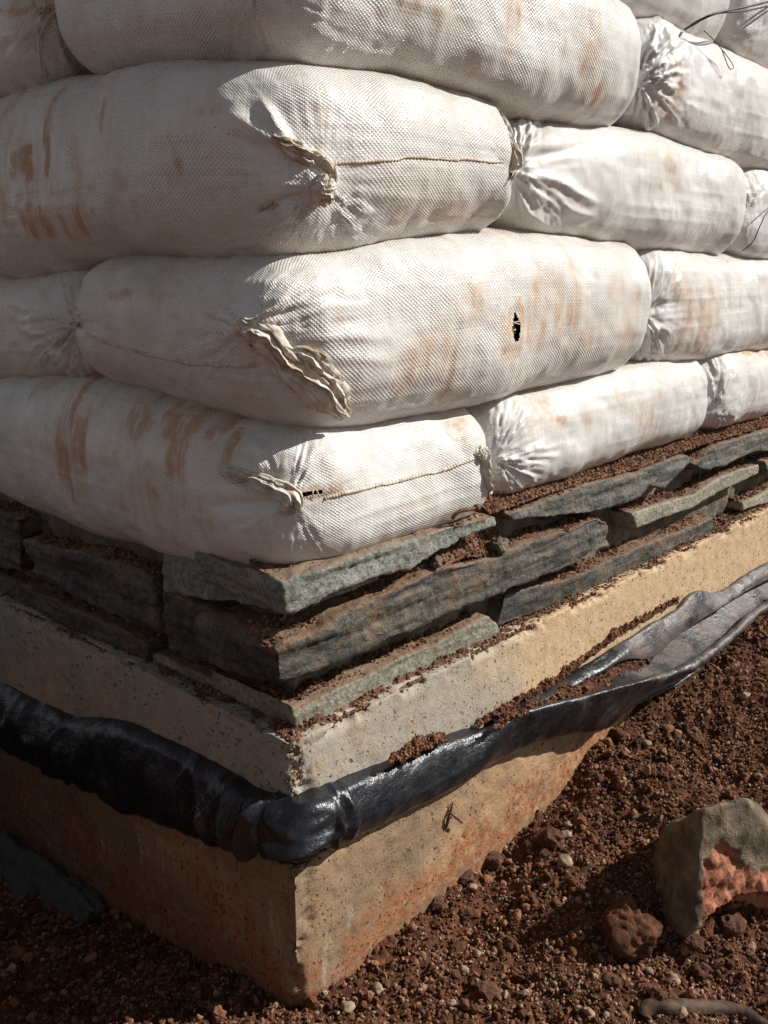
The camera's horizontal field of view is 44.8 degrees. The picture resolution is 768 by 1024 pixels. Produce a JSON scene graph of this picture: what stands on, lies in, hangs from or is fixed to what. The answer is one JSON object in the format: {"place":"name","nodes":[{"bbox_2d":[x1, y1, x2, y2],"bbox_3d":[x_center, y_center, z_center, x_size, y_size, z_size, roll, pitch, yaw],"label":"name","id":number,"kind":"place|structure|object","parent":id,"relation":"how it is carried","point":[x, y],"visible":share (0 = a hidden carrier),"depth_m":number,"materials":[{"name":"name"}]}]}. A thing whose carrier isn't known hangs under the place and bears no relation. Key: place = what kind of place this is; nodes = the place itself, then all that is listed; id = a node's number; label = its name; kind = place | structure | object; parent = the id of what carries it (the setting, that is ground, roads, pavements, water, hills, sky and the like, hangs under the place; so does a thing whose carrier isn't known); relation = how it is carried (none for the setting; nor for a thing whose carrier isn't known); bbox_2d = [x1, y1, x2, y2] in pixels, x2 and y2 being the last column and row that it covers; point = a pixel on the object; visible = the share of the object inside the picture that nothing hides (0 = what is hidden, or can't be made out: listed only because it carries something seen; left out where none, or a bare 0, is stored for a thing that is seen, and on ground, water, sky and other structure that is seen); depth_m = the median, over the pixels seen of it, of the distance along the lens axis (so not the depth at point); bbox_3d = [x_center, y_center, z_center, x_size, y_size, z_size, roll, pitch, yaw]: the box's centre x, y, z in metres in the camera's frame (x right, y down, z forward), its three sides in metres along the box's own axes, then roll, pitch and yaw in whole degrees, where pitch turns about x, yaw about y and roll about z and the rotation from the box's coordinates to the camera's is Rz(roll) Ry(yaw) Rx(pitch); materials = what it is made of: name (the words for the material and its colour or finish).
{"place":"outdoors","nodes":[
{"label":"outdoors","id":0,"kind":"place"},
{"bbox_2d":[0,596,767,1023],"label":"ground","id":1,"kind":"structure","parent":0,"point":[666,714],"depth_m":1.36,"materials":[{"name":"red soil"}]},
{"bbox_2d":[0,829,107,925],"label":"rock","id":2,"kind":"object","parent":1,"relation":"on","point":[25,869],"visible":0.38,"depth_m":1.57,"materials":[{"name":"grey stone"}]},
{"bbox_2d":[0,705,635,1007],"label":"foundation wall","id":3,"kind":"structure","parent":1,"relation":"on","point":[291,934],"depth_m":1.35,"materials":[{"name":"concrete"}]},
{"bbox_2d":[0,507,767,862],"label":"concrete plinth","id":4,"kind":"structure","parent":3,"relation":"on","point":[46,661],"depth_m":1.40,"materials":[{"name":"beige concrete"}]},
{"bbox_2d":[0,568,167,660],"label":"stone slab","id":5,"kind":"structure","parent":4,"relation":"on","point":[101,625],"depth_m":1.44,"materials":[{"name":"stone"}]},
{"bbox_2d":[0,508,42,572],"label":"stone slab","id":6,"kind":"structure","parent":5,"relation":"on","point":[15,532],"depth_m":1.54,"materials":[{"name":"stone"}]},
{"bbox_2d":[23,534,165,630],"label":"stone slab","id":7,"kind":"structure","parent":5,"relation":"on","point":[127,593],"depth_m":1.36,"materials":[{"name":"stone"}]},
{"bbox_2d":[0,374,495,564],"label":"earth bag","id":8,"kind":"object","parent":7,"relation":"on","point":[108,457],"visible":0.92,"depth_m":1.17,"materials":[{"name":"fabric"}]},
{"bbox_2d":[0,270,100,377],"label":"earth bag","id":9,"kind":"object","parent":8,"relation":"on","point":[38,335],"visible":0.25,"depth_m":1.33,"materials":[{"name":"white fabric"}]},
{"bbox_2d":[0,60,522,277],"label":"earth bag","id":10,"kind":"object","parent":9,"relation":"on","point":[206,158],"visible":0.94,"depth_m":1.04,"materials":[{"name":"fabric"}]},
{"bbox_2d":[0,0,93,97],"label":"earth bag","id":11,"kind":"object","parent":10,"relation":"on","point":[35,51],"visible":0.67,"depth_m":1.21,"materials":[{"name":"fabric"}]},
{"bbox_2d":[66,226,650,427],"bbox_3d":[0.014,-0.295,1.399,0.447,0.262,0.874,13,19,41],"label":"earth bag","id":12,"kind":"object","parent":8,"relation":"on","point":[382,331],"visible":0.96,"depth_m":1.12,"materials":[{"name":"fabric"}]},
{"bbox_2d":[152,610,498,726],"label":"stone slab","id":13,"kind":"structure","parent":4,"relation":"on","point":[330,699],"depth_m":1.24,"materials":[{"name":"stone"}]},
{"bbox_2d":[162,517,608,682],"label":"stone slab","id":14,"kind":"structure","parent":13,"relation":"on","point":[212,633],"depth_m":1.22,"materials":[{"name":"stone"}]},
{"bbox_2d":[162,513,495,614],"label":"stone slab","id":15,"kind":"structure","parent":14,"relation":"on","point":[300,586],"depth_m":1.14,"materials":[{"name":"grey stone"}]},
{"bbox_2d":[451,504,480,519],"bbox_3d":[0.111,0.000,1.268,0.047,0.016,0.012,-9,17,-32],"label":"rusty nail","id":16,"kind":"object","parent":15,"relation":"on","point":[476,508],"visible":1,"depth_m":1.26,"materials":[{"name":"metal"}]},
{"bbox_2d":[429,555,442,567],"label":"clod","id":17,"kind":"object","parent":14,"relation":"on","point":[436,561],"visible":1,"depth_m":1.27,"materials":[{"name":"beige stone"}]},
{"bbox_2d":[490,535,508,553],"bbox_3d":[0.171,0.047,1.385,0.028,0.027,0.029,13,19,41],"label":"clod","id":18,"kind":"object","parent":14,"relation":"on","point":[499,544],"visible":1,"depth_m":1.38,"materials":[{"name":"beige stone"}]},
{"bbox_2d":[515,511,594,529],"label":"stone slab","id":19,"kind":"structure","parent":14,"relation":"on","point":[542,522],"depth_m":1.54,"materials":[{"name":"stone"}]},
{"bbox_2d":[482,454,690,519],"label":"stone slab","id":20,"kind":"structure","parent":14,"relation":"on","point":[601,494],"depth_m":1.58,"materials":[{"name":"stone"}]},
{"bbox_2d":[0,429,767,692],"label":"soil mortar","id":21,"kind":"object","parent":4,"relation":"on","point":[713,506],"visible":0.12,"depth_m":1.51,"materials":[{"name":"brown soil"}]},
{"bbox_2d":[465,359,707,493],"bbox_3d":[0.278,-0.181,1.707,0.374,0.206,0.751,13,19,41],"label":"earth bag","id":22,"kind":"object","parent":21,"relation":"on","point":[544,434],"visible":0.36,"depth_m":1.51,"materials":[{"name":"white fabric"}]},
{"bbox_2d":[515,249,767,360],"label":"earth bag","id":23,"kind":"object","parent":22,"relation":"on","point":[704,305],"visible":0.43,"depth_m":1.75,"materials":[{"name":"white fabric"}]},
{"bbox_2d":[488,118,746,254],"bbox_3d":[0.307,-0.559,1.647,0.390,0.214,0.801,13,19,41],"label":"earth bag","id":24,"kind":"object","parent":23,"relation":"on","point":[636,190],"visible":0.42,"depth_m":1.47,"materials":[{"name":"white fabric"}]},
{"bbox_2d":[54,0,640,126],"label":"earth bag","id":25,"kind":"object","parent":24,"relation":"on","point":[573,62],"visible":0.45,"depth_m":1.10,"materials":[{"name":"white fabric"}]},
{"bbox_2d":[620,0,729,41],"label":"earth bag","id":26,"kind":"object","parent":25,"relation":"on","point":[681,14],"visible":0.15,"depth_m":1.56,"materials":[{"name":"white fabric"}]},
{"bbox_2d":[722,168,767,258],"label":"earth bag","id":27,"kind":"object","parent":23,"relation":"on","point":[756,209],"visible":0.09,"depth_m":1.88,"materials":[{"name":"white fabric"}]},
{"bbox_2d":[611,16,767,169],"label":"earth bag","id":28,"kind":"object","parent":27,"relation":"on","point":[693,91],"visible":0.29,"depth_m":1.60,"materials":[{"name":"white fabric"}]},
{"bbox_2d":[704,30,733,69],"bbox_3d":[0.576,-0.791,1.595,0.103,0.049,0.005,-12,19,-39],"label":"wire","id":29,"kind":"object","parent":28,"relation":"on","point":[722,52],"visible":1,"depth_m":1.60,"materials":[{"name":"grey metal"}]},
{"bbox_2d":[684,1,767,29],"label":"wire","id":30,"kind":"object","parent":28,"relation":"on","point":[737,10],"visible":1,"depth_m":1.55,"materials":[{"name":"black metal"}]},
{"bbox_2d":[713,0,767,68],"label":"earth bag","id":31,"kind":"object","parent":28,"relation":"on","point":[744,35],"visible":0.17,"depth_m":1.72,"materials":[{"name":"white fabric"}]},
{"bbox_2d":[742,211,767,250],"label":"wire","id":32,"kind":"object","parent":27,"relation":"hanging from","point":[757,232],"visible":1,"depth_m":1.84,"materials":[{"name":"grey metal"}]},
{"bbox_2d":[697,349,767,429],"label":"earth bag","id":33,"kind":"object","parent":21,"relation":"on","point":[737,389],"visible":0.27,"depth_m":1.93,"materials":[{"name":"white fabric"}]},
{"bbox_2d":[0,415,767,742],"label":"ledge soil","id":34,"kind":"structure","parent":4,"relation":"on","point":[304,620],"depth_m":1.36,"materials":[{"name":"brown soil"}]},
{"bbox_2d":[485,514,713,625],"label":"stone slab","id":35,"kind":"structure","parent":4,"relation":"on","point":[528,599],"depth_m":1.63,"materials":[{"name":"stone"}]},
{"bbox_2d":[610,464,758,527],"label":"stone slab","id":36,"kind":"structure","parent":35,"relation":"on","point":[660,509],"depth_m":1.85,"materials":[{"name":"stone"}]},
{"bbox_2d":[726,485,767,510],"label":"stone slab","id":37,"kind":"structure","parent":4,"relation":"on","point":[760,497],"depth_m":2.15,"materials":[{"name":"stone"}]},
{"bbox_2d":[744,458,767,475],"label":"stone slab","id":38,"kind":"structure","parent":37,"relation":"on","point":[762,463],"depth_m":2.16,"materials":[{"name":"stone"}]},
{"bbox_2d":[685,427,767,469],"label":"stone slab","id":39,"kind":"structure","parent":38,"relation":"on","point":[723,453],"depth_m":1.96,"materials":[{"name":"stone"}]},
{"bbox_2d":[0,562,767,861],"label":"plastic sheet","id":40,"kind":"object","parent":3,"relation":"on","point":[120,766],"visible":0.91,"depth_m":1.35,"materials":[{"name":"black plastic"}]},
{"bbox_2d":[387,596,679,764],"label":"caught soil","id":41,"kind":"structure","parent":40,"relation":"on","point":[598,684],"depth_m":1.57,"materials":[{"name":"brown soil"}]},
{"bbox_2d":[445,801,462,830],"bbox_3d":[0.104,0.452,1.383,0.029,0.043,0.013,-11,18,-37],"label":"twig","id":42,"kind":"object","parent":3,"relation":"attached to","point":[450,813],"visible":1,"depth_m":1.38,"materials":[{"name":"brown wood"}]},
{"bbox_2d":[341,1000,355,1013],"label":"pebble","id":43,"kind":"object","parent":1,"relation":"on","point":[348,1007],"visible":1,"depth_m":1.21,"materials":[{"name":"beige stone"}]},
{"bbox_2d":[371,982,383,994],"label":"pebble","id":44,"kind":"object","parent":1,"relation":"on","point":[377,988],"visible":1,"depth_m":1.24,"materials":[{"name":"beige stone"}]},
{"bbox_2d":[385,935,398,949],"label":"clod","id":45,"kind":"object","parent":1,"relation":"on","point":[392,941],"visible":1,"depth_m":1.31,"materials":[{"name":"brown soil"}]},
{"bbox_2d":[403,974,418,991],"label":"clod","id":46,"kind":"object","parent":1,"relation":"on","point":[410,982],"visible":1,"depth_m":1.25,"materials":[{"name":"brown soil"}]},
{"bbox_2d":[430,895,448,913],"bbox_3d":[0.082,0.588,1.390,0.027,0.020,0.032,13,19,41],"label":"clod","id":47,"kind":"object","parent":1,"relation":"on","point":[439,905],"visible":1,"depth_m":1.38,"materials":[{"name":"brown soil"}]},
{"bbox_2d":[446,999,456,1006],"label":"pebble","id":48,"kind":"object","parent":1,"relation":"on","point":[451,1002],"visible":1,"depth_m":1.21,"materials":[{"name":"beige stone"}]},
{"bbox_2d":[459,965,468,973],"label":"pebble","id":49,"kind":"object","parent":1,"relation":"on","point":[463,969],"visible":1,"depth_m":1.28,"materials":[{"name":"white stone"}]},
{"bbox_2d":[458,869,473,883],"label":"clod","id":50,"kind":"object","parent":1,"relation":"on","point":[465,877],"visible":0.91,"depth_m":1.44,"materials":[{"name":"brown soil"}]},
{"bbox_2d":[460,906,474,922],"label":"clod","id":51,"kind":"object","parent":1,"relation":"on","point":[467,914],"visible":1,"depth_m":1.39,"materials":[{"name":"brown soil"}]},
{"bbox_2d":[467,883,476,890],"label":"pebble","id":52,"kind":"object","parent":1,"relation":"on","point":[472,886],"visible":1,"depth_m":1.42,"materials":[{"name":"white stone"}]},
{"bbox_2d":[473,949,480,957],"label":"pebble","id":53,"kind":"object","parent":1,"relation":"on","point":[476,953],"visible":1,"depth_m":1.30,"materials":[{"name":"white stone"}]},
{"bbox_2d":[474,979,499,1002],"bbox_3d":[0.137,0.639,1.237,0.035,0.028,0.034,4,15,16],"label":"clod","id":54,"kind":"object","parent":1,"relation":"on","point":[486,990],"visible":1,"depth_m":1.23,"materials":[{"name":"brown soil"}]},
{"bbox_2d":[485,850,501,868],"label":"clod","id":55,"kind":"object","parent":1,"relation":"on","point":[493,859],"visible":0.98,"depth_m":1.48,"materials":[{"name":"brown soil"}]},
{"bbox_2d":[507,937,516,950],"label":"clod","id":56,"kind":"object","parent":1,"relation":"on","point":[511,942],"visible":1,"depth_m":1.32,"materials":[{"name":"brown soil"}]},
{"bbox_2d":[512,971,525,982],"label":"clod","id":57,"kind":"object","parent":1,"relation":"on","point":[518,977],"visible":1,"depth_m":1.27,"materials":[{"name":"brown soil"}]},
{"bbox_2d":[539,882,546,889],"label":"pebble","id":58,"kind":"object","parent":1,"relation":"on","point":[542,885],"visible":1,"depth_m":1.42,"materials":[{"name":"beige stone"}]},
{"bbox_2d":[533,827,564,850],"bbox_3d":[0.271,0.535,1.518,0.055,0.045,0.040,13,19,41],"label":"clod","id":59,"kind":"object","parent":1,"relation":"on","point":[555,837],"visible":0.93,"depth_m":1.51,"materials":[{"name":"brown soil"}]},
{"bbox_2d":[557,854,572,867],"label":"pebble","id":60,"kind":"object","parent":1,"relation":"on","point":[564,860],"visible":1,"depth_m":1.44,"materials":[{"name":"beige stone"}]},
{"bbox_2d":[561,830,571,838],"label":"pebble","id":61,"kind":"object","parent":1,"relation":"on","point":[567,834],"visible":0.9,"depth_m":1.52,"materials":[{"name":"beige stone"}]},
{"bbox_2d":[563,820,573,827],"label":"pebble","id":62,"kind":"object","parent":1,"relation":"on","point":[568,823],"visible":1,"depth_m":1.54,"materials":[{"name":"beige stone"}]},
{"bbox_2d":[583,1007,594,1016],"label":"pebble","id":63,"kind":"object","parent":1,"relation":"on","point":[587,1011],"visible":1,"depth_m":1.19,"materials":[{"name":"beige stone"}]},
{"bbox_2d":[601,971,622,991],"bbox_3d":[0.306,0.630,1.245,0.034,0.021,0.026,13,19,41],"label":"clod","id":64,"kind":"object","parent":1,"relation":"on","point":[610,979],"visible":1,"depth_m":1.24,"materials":[{"name":"brown soil"}]},
{"bbox_2d":[609,727,626,741],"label":"clod","id":65,"kind":"object","parent":1,"relation":"on","point":[618,734],"visible":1,"depth_m":1.73,"materials":[{"name":"brown soil"}]},
{"bbox_2d":[600,895,662,962],"bbox_3d":[0.342,0.596,1.316,0.089,0.080,0.091,13,19,41],"label":"rock","id":66,"kind":"object","parent":1,"relation":"on","point":[631,931],"visible":1,"depth_m":1.29,"materials":[{"name":"red stone"}]},
{"bbox_2d":[642,739,651,747],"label":"pebble","id":67,"kind":"object","parent":1,"relation":"on","point":[646,743],"visible":1,"depth_m":1.72,"materials":[{"name":"beige stone"}]},
{"bbox_2d":[645,967,654,975],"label":"pebble","id":68,"kind":"object","parent":1,"relation":"on","point":[649,970],"visible":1,"depth_m":1.28,"materials":[{"name":"beige stone"}]},
{"bbox_2d":[649,986,667,1000],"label":"clod","id":69,"kind":"object","parent":1,"relation":"on","point":[656,993],"visible":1,"depth_m":1.22,"materials":[{"name":"brown soil"}]},
{"bbox_2d":[668,972,680,984],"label":"pebble","id":70,"kind":"object","parent":1,"relation":"on","point":[674,977],"visible":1,"depth_m":1.27,"materials":[{"name":"beige stone"}]},
{"bbox_2d":[675,1006,687,1019],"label":"pebble","id":71,"kind":"object","parent":1,"relation":"on","point":[682,1012],"visible":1,"depth_m":1.20,"materials":[{"name":"beige stone"}]},
{"bbox_2d":[682,932,704,951],"bbox_3d":[0.443,0.613,1.326,0.031,0.022,0.030,13,19,41],"label":"clod","id":72,"kind":"object","parent":1,"relation":"on","point":[694,941],"visible":1,"depth_m":1.32,"materials":[{"name":"brown soil"}]},
{"bbox_2d":[688,734,704,743],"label":"clod","id":73,"kind":"object","parent":1,"relation":"on","point":[698,738],"visible":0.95,"depth_m":1.74,"materials":[{"name":"brown soil"}]},
{"bbox_2d":[634,998,767,1023],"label":"bark strip","id":74,"kind":"object","parent":1,"relation":"on","point":[651,1007],"visible":1,"depth_m":1.22,"materials":[{"name":"grey wood"}]},
{"bbox_2d":[691,962,710,979],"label":"clod","id":75,"kind":"object","parent":1,"relation":"on","point":[700,970],"visible":1,"depth_m":1.29,"materials":[{"name":"brown soil"}]},
{"bbox_2d":[653,797,767,937],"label":"rock","id":76,"kind":"object","parent":1,"relation":"on","point":[708,860],"visible":0.88,"depth_m":1.33,"materials":[{"name":"grey stone"}]},
{"bbox_2d":[717,911,746,939],"bbox_3d":[0.507,0.604,1.361,0.042,0.035,0.048,13,19,41],"label":"clod","id":77,"kind":"object","parent":1,"relation":"on","point":[733,925],"visible":0.98,"depth_m":1.35,"materials":[{"name":"brown soil"}]}
]}

